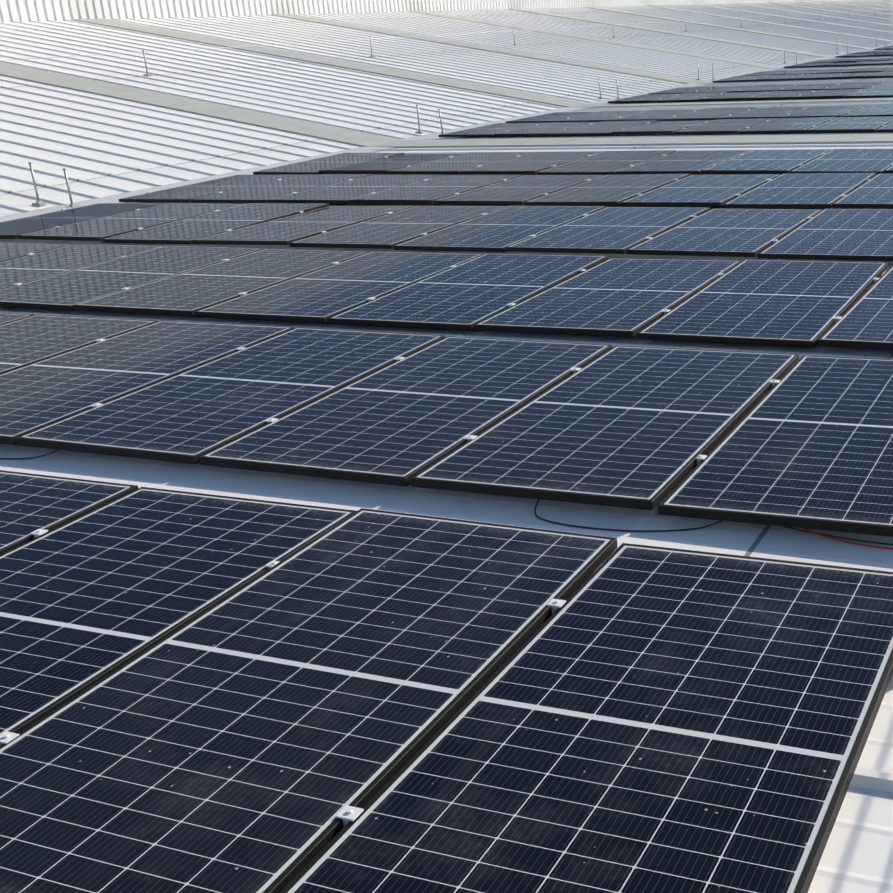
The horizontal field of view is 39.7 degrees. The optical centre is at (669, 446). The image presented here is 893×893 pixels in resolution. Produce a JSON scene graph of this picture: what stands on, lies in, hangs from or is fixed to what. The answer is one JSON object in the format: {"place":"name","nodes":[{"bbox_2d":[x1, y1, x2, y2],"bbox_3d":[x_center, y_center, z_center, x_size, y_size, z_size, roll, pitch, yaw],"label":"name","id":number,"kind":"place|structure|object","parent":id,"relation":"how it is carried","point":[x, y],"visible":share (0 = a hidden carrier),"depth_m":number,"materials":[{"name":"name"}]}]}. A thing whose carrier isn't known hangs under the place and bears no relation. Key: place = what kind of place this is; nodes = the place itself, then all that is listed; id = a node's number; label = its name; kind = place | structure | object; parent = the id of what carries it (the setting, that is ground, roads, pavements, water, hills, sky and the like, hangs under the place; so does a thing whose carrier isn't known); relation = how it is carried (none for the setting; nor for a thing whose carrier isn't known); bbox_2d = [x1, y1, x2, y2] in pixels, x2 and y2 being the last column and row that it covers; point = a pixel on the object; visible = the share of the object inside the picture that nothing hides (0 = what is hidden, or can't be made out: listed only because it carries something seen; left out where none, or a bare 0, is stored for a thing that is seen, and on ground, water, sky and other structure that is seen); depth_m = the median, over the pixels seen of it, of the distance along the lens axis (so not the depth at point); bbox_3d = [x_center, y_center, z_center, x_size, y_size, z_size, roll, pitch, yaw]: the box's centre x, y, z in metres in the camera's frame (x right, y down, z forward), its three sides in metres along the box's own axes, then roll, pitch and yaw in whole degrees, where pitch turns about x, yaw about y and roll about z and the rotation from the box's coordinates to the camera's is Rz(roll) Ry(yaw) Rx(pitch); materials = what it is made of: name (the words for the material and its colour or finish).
{"place":"outdoors","nodes":[
{"label":"outdoors","id":0,"kind":"place"},
{"bbox_2d":[0,0,892,892],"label":"roof sheet","id":1,"kind":"object","parent":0,"point":[98,146],"visible":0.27,"depth_m":19.20,"materials":[{"name":"white metal"}]},
{"bbox_2d":[0,313,34,324],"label":"panel","id":2,"kind":"object","parent":1,"relation":"on","point":[5,318],"visible":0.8,"depth_m":7.75,"materials":[{"name":"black glass"}]},
{"bbox_2d":[0,450,57,458],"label":"cable loop","id":3,"kind":"object","parent":1,"relation":"on","point":[31,457],"visible":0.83,"depth_m":5.28,"materials":[{"name":"black rubber"}]},
{"bbox_2d":[0,242,73,261],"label":"panel","id":4,"kind":"object","parent":1,"relation":"on","point":[10,250],"visible":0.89,"depth_m":10.38,"materials":[{"name":"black glass"}]},
{"bbox_2d":[0,470,137,554],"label":"panel","id":5,"kind":"object","parent":1,"relation":"on","point":[29,503],"visible":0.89,"depth_m":4.58,"materials":[{"name":"blue glass"}]},
{"bbox_2d":[0,314,157,373],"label":"panel","id":6,"kind":"object","parent":1,"relation":"on","point":[30,340],"visible":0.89,"depth_m":7.20,"materials":[{"name":"blue glass"}]},
{"bbox_2d":[0,244,161,288],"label":"panel","id":7,"kind":"object","parent":1,"relation":"on","point":[32,267],"visible":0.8,"depth_m":9.72,"materials":[{"name":"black glass"}]},
{"bbox_2d":[0,203,168,238],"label":"panel","id":8,"kind":"object","parent":1,"relation":"on","point":[11,229],"visible":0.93,"depth_m":12.18,"materials":[{"name":"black glass"}]},
{"bbox_2d":[17,203,242,240],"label":"panel","id":9,"kind":"object","parent":1,"relation":"on","point":[98,229],"visible":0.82,"depth_m":11.59,"materials":[{"name":"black glass"}]},
{"bbox_2d":[0,245,263,310],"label":"panel","id":10,"kind":"object","parent":1,"relation":"on","point":[66,291],"visible":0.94,"depth_m":8.95,"materials":[{"name":"blue glass"}]},
{"bbox_2d":[0,320,294,444],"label":"panel","id":11,"kind":"object","parent":1,"relation":"on","point":[42,393],"visible":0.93,"depth_m":6.40,"materials":[{"name":"blue glass"}]},
{"bbox_2d":[0,487,356,734],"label":"panel","id":12,"kind":"object","parent":1,"relation":"on","point":[88,599],"visible":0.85,"depth_m":3.88,"materials":[{"name":"blue glass"}]},
{"bbox_2d":[119,174,302,202],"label":"panel","id":13,"kind":"object","parent":1,"relation":"on","point":[184,194],"visible":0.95,"depth_m":13.97,"materials":[{"name":"black glass"}]},
{"bbox_2d":[101,203,328,243],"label":"panel","id":14,"kind":"object","parent":1,"relation":"on","point":[186,230],"visible":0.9,"depth_m":11.28,"materials":[{"name":"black glass"}]},
{"bbox_2d":[73,248,370,316],"bbox_3d":[-3.171,-1.224,8.736,1.000,0.035,2.000,5,21,20],"label":"panel","id":15,"kind":"object","parent":1,"relation":"on","point":[189,293],"visible":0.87,"depth_m":8.53,"materials":[{"name":"blue glass"}]},
{"bbox_2d":[15,327,444,463],"bbox_3d":[-2.078,-0.314,6.022,1.000,0.036,2.000,5,21,20],"label":"panel","id":16,"kind":"object","parent":1,"relation":"on","point":[191,416],"visible":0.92,"depth_m":5.78,"materials":[{"name":"blue glass"}]},
{"bbox_2d":[191,174,372,202],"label":"panel","id":17,"kind":"object","parent":1,"relation":"on","point":[262,193],"visible":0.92,"depth_m":13.62,"materials":[{"name":"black glass"}]},
{"bbox_2d":[192,206,413,244],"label":"panel","id":18,"kind":"object","parent":1,"relation":"on","point":[287,230],"visible":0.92,"depth_m":10.86,"materials":[{"name":"blue glass"}]},
{"bbox_2d":[0,508,617,892],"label":"panel","id":19,"kind":"object","parent":1,"relation":"on","point":[259,733],"visible":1,"depth_m":3.07,"materials":[{"name":"blue glass"}]},
{"bbox_2d":[253,153,403,174],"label":"panel","id":20,"kind":"object","parent":1,"relation":"on","point":[313,166],"visible":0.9,"depth_m":16.02,"materials":[{"name":"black glass"}]},
{"bbox_2d":[194,251,482,322],"bbox_3d":[-2.218,-1.143,8.377,1.000,0.036,2.000,5,21,21],"label":"panel","id":21,"kind":"object","parent":1,"relation":"on","point":[322,295],"visible":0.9,"depth_m":8.16,"materials":[{"name":"blue glass"}]},
{"bbox_2d":[267,175,444,203],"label":"panel","id":22,"kind":"object","parent":1,"relation":"on","point":[341,192],"visible":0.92,"depth_m":13.24,"materials":[{"name":"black glass"}]},
{"bbox_2d":[319,154,460,172],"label":"panel","id":23,"kind":"object","parent":1,"relation":"on","point":[384,165],"visible":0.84,"depth_m":15.55,"materials":[{"name":"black glass"}]},
{"bbox_2d":[289,206,506,248],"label":"panel","id":24,"kind":"object","parent":1,"relation":"on","point":[389,231],"visible":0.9,"depth_m":10.52,"materials":[{"name":"blue glass"}]},
{"bbox_2d":[198,336,611,486],"bbox_3d":[-1.126,-0.232,5.665,1.000,0.035,2.000,5,21,20],"label":"panel","id":25,"kind":"object","parent":1,"relation":"on","point":[402,422],"visible":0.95,"depth_m":5.41,"materials":[{"name":"blue glass"}]},
{"bbox_2d":[0,0,853,21],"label":"wall","id":26,"kind":"structure","parent":1,"relation":"on","point":[33,10],"depth_m":34.73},
{"bbox_2d":[348,175,522,203],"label":"panel","id":27,"kind":"object","parent":1,"relation":"on","point":[429,191],"visible":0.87,"depth_m":12.87,"materials":[{"name":"blue glass"}]},
{"bbox_2d":[0,8,891,206],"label":"roof posts","id":28,"kind":"object","parent":1,"relation":"on","point":[39,202],"visible":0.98,"depth_m":22.57,"materials":[{"name":"grey metal"}]},
{"bbox_2d":[0,44,892,221],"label":"valley flashing","id":29,"kind":"object","parent":1,"relation":"on","point":[250,171],"visible":0.52,"depth_m":17.21,"materials":[{"name":"grey metal"}]},
{"bbox_2d":[0,53,892,826],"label":"clamps","id":30,"kind":"object","parent":1,"relation":"on","point":[346,813],"visible":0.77,"depth_m":5.02,"materials":[{"name":"metal"}]},
{"bbox_2d":[0,0,892,147],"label":"rooflights","id":31,"kind":"object","parent":1,"relation":"on","point":[310,129],"visible":0.83,"depth_m":24.20,"materials":[{"name":"white plastic"}]},
{"bbox_2d":[388,152,533,173],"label":"panel","id":32,"kind":"object","parent":1,"relation":"on","point":[456,164],"visible":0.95,"depth_m":15.25,"materials":[{"name":"blue glass"}]},
{"bbox_2d":[327,253,607,330],"bbox_3d":[-1.267,-1.066,8.020,1.000,0.037,2.000,5,22,20],"label":"panel","id":33,"kind":"object","parent":1,"relation":"on","point":[467,295],"visible":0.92,"depth_m":7.81,"materials":[{"name":"blue glass"}]},
{"bbox_2d":[439,122,548,136],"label":"panel","id":34,"kind":"object","parent":1,"relation":"on","point":[491,130],"visible":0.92,"depth_m":19.93,"materials":[{"name":"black glass"}]},
{"bbox_2d":[393,205,605,251],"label":"panel","id":35,"kind":"object","parent":1,"relation":"on","point":[499,230],"visible":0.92,"depth_m":10.18,"materials":[{"name":"blue glass"}]},
{"bbox_2d":[433,175,603,204],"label":"panel","id":36,"kind":"object","parent":1,"relation":"on","point":[520,190],"visible":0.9,"depth_m":12.51,"materials":[{"name":"blue glass"}]},
{"bbox_2d":[460,151,602,173],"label":"panel","id":37,"kind":"object","parent":1,"relation":"on","point":[533,163],"visible":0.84,"depth_m":14.86,"materials":[{"name":"blue glass"}]},
{"bbox_2d":[494,122,597,135],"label":"panel","id":38,"kind":"object","parent":1,"relation":"on","point":[548,129],"visible":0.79,"depth_m":19.56,"materials":[{"name":"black glass"}]},
{"bbox_2d":[506,112,596,122],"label":"panel","id":39,"kind":"object","parent":1,"relation":"on","point":[553,117],"visible":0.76,"depth_m":21.95,"materials":[{"name":"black glass"}]},
{"bbox_2d":[280,543,892,892],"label":"panel","id":40,"kind":"object","parent":1,"relation":"on","point":[630,718],"visible":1,"depth_m":2.84,"materials":[{"name":"blue glass"}]},
{"bbox_2d":[557,110,649,121],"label":"panel","id":41,"kind":"object","parent":1,"relation":"on","point":[601,116],"visible":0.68,"depth_m":21.63,"materials":[{"name":"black glass"}]},
{"bbox_2d":[410,345,798,509],"bbox_3d":[-0.173,-0.154,5.308,1.000,0.035,2.000,4,21,21],"label":"panel","id":42,"kind":"object","parent":1,"relation":"on","point":[636,427],"visible":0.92,"depth_m":5.03,"materials":[{"name":"blue glass"}]},
{"bbox_2d":[552,120,657,135],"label":"panel","id":43,"kind":"object","parent":1,"relation":"on","point":[605,128],"visible":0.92,"depth_m":19.25,"materials":[{"name":"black glass"}]},
{"bbox_2d":[537,150,675,174],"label":"panel","id":44,"kind":"object","parent":1,"relation":"on","point":[607,163],"visible":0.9,"depth_m":14.55,"materials":[{"name":"blue glass"}]},
{"bbox_2d":[505,207,709,253],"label":"panel","id":45,"kind":"object","parent":1,"relation":"on","point":[614,230],"visible":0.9,"depth_m":9.81,"materials":[{"name":"blue glass"}]},
{"bbox_2d":[524,174,690,205],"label":"panel","id":46,"kind":"object","parent":1,"relation":"on","point":[610,190],"visible":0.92,"depth_m":12.16,"materials":[{"name":"blue glass"}]},
{"bbox_2d":[474,258,741,336],"bbox_3d":[-0.315,-0.985,7.666,1.000,0.037,2.000,4,21,20],"label":"panel","id":47,"kind":"object","parent":1,"relation":"on","point":[621,297],"visible":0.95,"depth_m":7.43,"materials":[{"name":"blue glass"}]},
{"bbox_2d":[534,499,721,531],"bbox_3d":[-0.149,0.252,4.284,0.760,0.052,0.153,5,21,20],"label":"black cable","id":48,"kind":"object","parent":1,"relation":"on","point":[619,529],"visible":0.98,"depth_m":4.23,"materials":[{"name":"black plastic"}]},
{"bbox_2d":[608,93,683,102],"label":"panel","id":49,"kind":"object","parent":1,"relation":"on","point":[644,98],"visible":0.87,"depth_m":25.88,"materials":[{"name":"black glass"}]},
{"bbox_2d":[610,109,700,120],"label":"panel","id":50,"kind":"object","parent":1,"relation":"on","point":[660,115],"visible":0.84,"depth_m":21.28,"materials":[{"name":"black glass"}]},
{"bbox_2d":[612,120,712,133],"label":"panel","id":51,"kind":"object","parent":1,"relation":"on","point":[661,127],"visible":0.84,"depth_m":18.80,"materials":[{"name":"black glass"}]},
{"bbox_2d":[648,87,714,93],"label":"panel","id":52,"kind":"object","parent":1,"relation":"on","point":[682,90],"visible":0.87,"depth_m":28.01,"materials":[{"name":"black glass"}]},
{"bbox_2d":[616,150,751,174],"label":"panel","id":53,"kind":"object","parent":1,"relation":"on","point":[687,162],"visible":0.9,"depth_m":14.17,"materials":[{"name":"blue glass"}]},
{"bbox_2d":[653,92,727,101],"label":"panel","id":54,"kind":"object","parent":1,"relation":"on","point":[686,97],"visible":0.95,"depth_m":25.57,"materials":[{"name":"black glass"}]},
{"bbox_2d":[620,174,780,205],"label":"panel","id":55,"kind":"object","parent":1,"relation":"on","point":[709,190],"visible":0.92,"depth_m":11.80,"materials":[{"name":"blue glass"}]},
{"bbox_2d":[665,107,755,120],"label":"panel","id":56,"kind":"object","parent":1,"relation":"on","point":[711,114],"visible":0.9,"depth_m":20.86,"materials":[{"name":"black glass"}]},
{"bbox_2d":[691,85,756,92],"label":"panel","id":57,"kind":"object","parent":1,"relation":"on","point":[729,89],"visible":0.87,"depth_m":27.70,"materials":[{"name":"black glass"}]},
{"bbox_2d":[626,208,822,256],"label":"panel","id":58,"kind":"object","parent":1,"relation":"on","point":[726,232],"visible":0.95,"depth_m":9.44,"materials":[{"name":"blue glass"}]},
{"bbox_2d":[674,118,774,133],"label":"panel","id":59,"kind":"object","parent":1,"relation":"on","point":[716,126],"visible":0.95,"depth_m":18.50,"materials":[{"name":"blue glass"}]},
{"bbox_2d":[699,91,770,100],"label":"panel","id":60,"kind":"object","parent":1,"relation":"on","point":[736,96],"visible":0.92,"depth_m":25.13,"materials":[{"name":"blue glass"}]},
{"bbox_2d":[713,75,768,82],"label":"panel","id":61,"kind":"object","parent":1,"relation":"on","point":[739,78],"visible":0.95,"depth_m":31.90,"materials":[{"name":"blue glass"}]},
{"bbox_2d":[636,259,887,347],"bbox_3d":[0.638,-0.909,7.308,1.000,0.037,2.000,5,22,20],"label":"panel","id":62,"kind":"object","parent":1,"relation":"on","point":[792,303],"visible":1,"depth_m":7.08,"materials":[{"name":"blue glass"}]},
{"bbox_2d":[722,107,808,118],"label":"panel","id":63,"kind":"object","parent":1,"relation":"on","point":[774,112],"visible":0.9,"depth_m":20.54,"materials":[{"name":"blue glass"}]},
{"bbox_2d":[701,149,831,173],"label":"panel","id":64,"kind":"object","parent":1,"relation":"on","point":[768,161],"visible":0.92,"depth_m":13.78,"materials":[{"name":"blue glass"}]},
{"bbox_2d":[733,84,799,91],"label":"panel","id":65,"kind":"object","parent":1,"relation":"on","point":[759,88],"visible":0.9,"depth_m":27.25,"materials":[{"name":"blue glass"}]},
{"bbox_2d":[741,70,792,75],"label":"panel","id":66,"kind":"object","parent":1,"relation":"on","point":[765,73],"visible":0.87,"depth_m":34.10,"materials":[{"name":"blue glass"}]},
{"bbox_2d":[658,355,892,536],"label":"panel","id":67,"kind":"object","parent":1,"relation":"on","point":[806,442],"visible":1,"depth_m":4.60,"materials":[{"name":"blue glass"}]},
{"bbox_2d":[750,74,804,80],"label":"panel","id":68,"kind":"object","parent":1,"relation":"on","point":[775,77],"visible":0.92,"depth_m":31.50,"materials":[{"name":"blue glass"}]},
{"bbox_2d":[746,90,817,99],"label":"panel","id":69,"kind":"object","parent":1,"relation":"on","point":[781,95],"visible":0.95,"depth_m":24.82,"materials":[{"name":"blue glass"}]},
{"bbox_2d":[739,117,836,133],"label":"panel","id":70,"kind":"object","parent":1,"relation":"on","point":[784,125],"visible":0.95,"depth_m":18.15,"materials":[{"name":"blue glass"}]},
{"bbox_2d":[774,70,822,74],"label":"panel","id":71,"kind":"object","parent":1,"relation":"on","point":[799,72],"visible":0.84,"depth_m":33.71,"materials":[{"name":"blue glass"}]},
{"bbox_2d":[723,173,876,207],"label":"panel","id":72,"kind":"object","parent":1,"relation":"on","point":[806,190],"visible":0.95,"depth_m":11.46,"materials":[{"name":"blue glass"}]},
{"bbox_2d":[784,63,825,67],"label":"panel","id":73,"kind":"object","parent":1,"relation":"on","point":[804,65],"visible":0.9,"depth_m":37.82,"materials":[{"name":"blue glass"}]},
{"bbox_2d":[777,83,840,90],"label":"panel","id":74,"kind":"object","parent":1,"relation":"on","point":[808,87],"visible":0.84,"depth_m":26.88,"materials":[{"name":"blue glass"}]},
{"bbox_2d":[788,73,842,79],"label":"panel","id":75,"kind":"object","parent":1,"relation":"on","point":[814,76],"visible":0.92,"depth_m":31.11,"materials":[{"name":"blue glass"}]},
{"bbox_2d":[781,105,866,117],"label":"panel","id":76,"kind":"object","parent":1,"relation":"on","point":[827,111],"visible":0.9,"depth_m":20.20,"materials":[{"name":"blue glass"}]},
{"bbox_2d":[758,208,892,260],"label":"panel","id":77,"kind":"object","parent":1,"relation":"on","point":[848,234],"visible":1,"depth_m":9.01,"materials":[{"name":"blue glass"}]},
{"bbox_2d":[807,59,845,62],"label":"panel","id":78,"kind":"object","parent":1,"relation":"on","point":[824,61],"visible":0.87,"depth_m":40.03,"materials":[{"name":"blue glass"}]},
{"bbox_2d":[794,89,862,98],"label":"panel","id":79,"kind":"object","parent":1,"relation":"on","point":[830,93],"visible":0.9,"depth_m":24.42,"materials":[{"name":"blue glass"}]},
{"bbox_2d":[810,68,861,73],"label":"panel","id":80,"kind":"object","parent":1,"relation":"on","point":[834,71],"visible":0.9,"depth_m":33.24,"materials":[{"name":"blue glass"}]},
{"bbox_2d":[816,62,856,66],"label":"panel","id":81,"kind":"object","parent":1,"relation":"on","point":[838,64],"visible":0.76,"depth_m":37.41,"materials":[{"name":"blue glass"}]},
{"bbox_2d":[781,526,892,545],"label":"black cable","id":82,"kind":"object","parent":1,"relation":"on","point":[841,537],"visible":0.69,"depth_m":4.07,"materials":[{"name":"black plastic"}]},
{"bbox_2d":[790,149,892,173],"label":"panel","id":83,"kind":"object","parent":1,"relation":"on","point":[877,161],"visible":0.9,"depth_m":13.45,"materials":[{"name":"blue glass"}]},
{"bbox_2d":[802,528,892,549],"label":"red cable","id":84,"kind":"object","parent":1,"relation":"on","point":[847,541],"visible":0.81,"depth_m":4.04,"materials":[{"name":"red plastic"}]},
{"bbox_2d":[806,116,892,131],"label":"panel","id":85,"kind":"object","parent":1,"relation":"on","point":[856,124],"visible":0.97,"depth_m":17.76,"materials":[{"name":"blue glass"}]},
{"bbox_2d":[827,72,877,78],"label":"panel","id":86,"kind":"object","parent":1,"relation":"on","point":[856,75],"visible":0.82,"depth_m":30.68,"materials":[{"name":"blue glass"}]},
{"bbox_2d":[822,82,883,89],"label":"panel","id":87,"kind":"object","parent":1,"relation":"on","point":[860,85],"visible":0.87,"depth_m":26.61,"materials":[{"name":"blue glass"}]},
{"bbox_2d":[835,53,873,56],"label":"panel","id":88,"kind":"object","parent":1,"relation":"on","point":[853,55],"visible":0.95,"depth_m":43.75,"materials":[{"name":"blue glass"}]},
{"bbox_2d":[833,58,875,62],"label":"panel","id":89,"kind":"object","parent":1,"relation":"on","point":[853,60],"visible":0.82,"depth_m":39.29,"materials":[{"name":"blue glass"}]},
{"bbox_2d":[817,265,892,349],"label":"panel","id":90,"kind":"object","parent":1,"relation":"on","point":[865,321],"visible":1,"depth_m":6.54,"materials":[{"name":"blue glass"}]},
{"bbox_2d":[833,173,892,207],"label":"panel","id":91,"kind":"object","parent":1,"relation":"on","point":[876,191],"visible":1,"depth_m":10.96,"materials":[{"name":"blue glass"}]},
{"bbox_2d":[849,51,881,53],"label":"panel","id":92,"kind":"object","parent":1,"relation":"on","point":[874,52],"visible":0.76,"depth_m":45.78,"materials":[{"name":"blue glass"}]},
{"bbox_2d":[843,105,892,116],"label":"panel","id":93,"kind":"object","parent":1,"relation":"on","point":[875,110],"visible":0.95,"depth_m":19.73,"materials":[{"name":"blue glass"}]},
{"bbox_2d":[845,88,892,97],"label":"panel","id":94,"kind":"object","parent":1,"relation":"on","point":[875,92],"visible":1,"depth_m":24.02,"materials":[{"name":"blue glass"}]},
{"bbox_2d":[847,68,892,72],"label":"panel","id":95,"kind":"object","parent":1,"relation":"on","point":[870,70],"visible":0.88,"depth_m":32.73,"materials":[{"name":"blue glass"}]},
{"bbox_2d":[848,60,892,65],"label":"panel","id":96,"kind":"object","parent":1,"relation":"on","point":[869,63],"visible":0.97,"depth_m":37.08,"materials":[{"name":"blue glass"}]},
{"bbox_2d":[863,53,892,55],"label":"panel","id":97,"kind":"object","parent":1,"relation":"on","point":[878,54],"visible":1,"depth_m":43.10,"materials":[{"name":"blue glass"}]},
{"bbox_2d":[864,58,892,60],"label":"panel","id":98,"kind":"object","parent":1,"relation":"on","point":[880,59],"visible":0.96,"depth_m":38.93,"materials":[{"name":"blue glass"}]},
{"bbox_2d":[867,71,892,77],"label":"panel","id":99,"kind":"object","parent":1,"relation":"on","point":[885,74],"visible":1,"depth_m":30.31,"materials":[{"name":"blue glass"}]},
{"bbox_2d":[871,81,892,87],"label":"panel","id":100,"kind":"object","parent":1,"relation":"on","point":[888,84],"visible":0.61,"depth_m":26.25,"materials":[{"name":"blue glass"}]},
{"bbox_2d":[876,121,892,131],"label":"panel","id":101,"kind":"object","parent":1,"relation":"on","point":[888,127],"visible":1,"depth_m":17.04,"materials":[{"name":"blue glass"}]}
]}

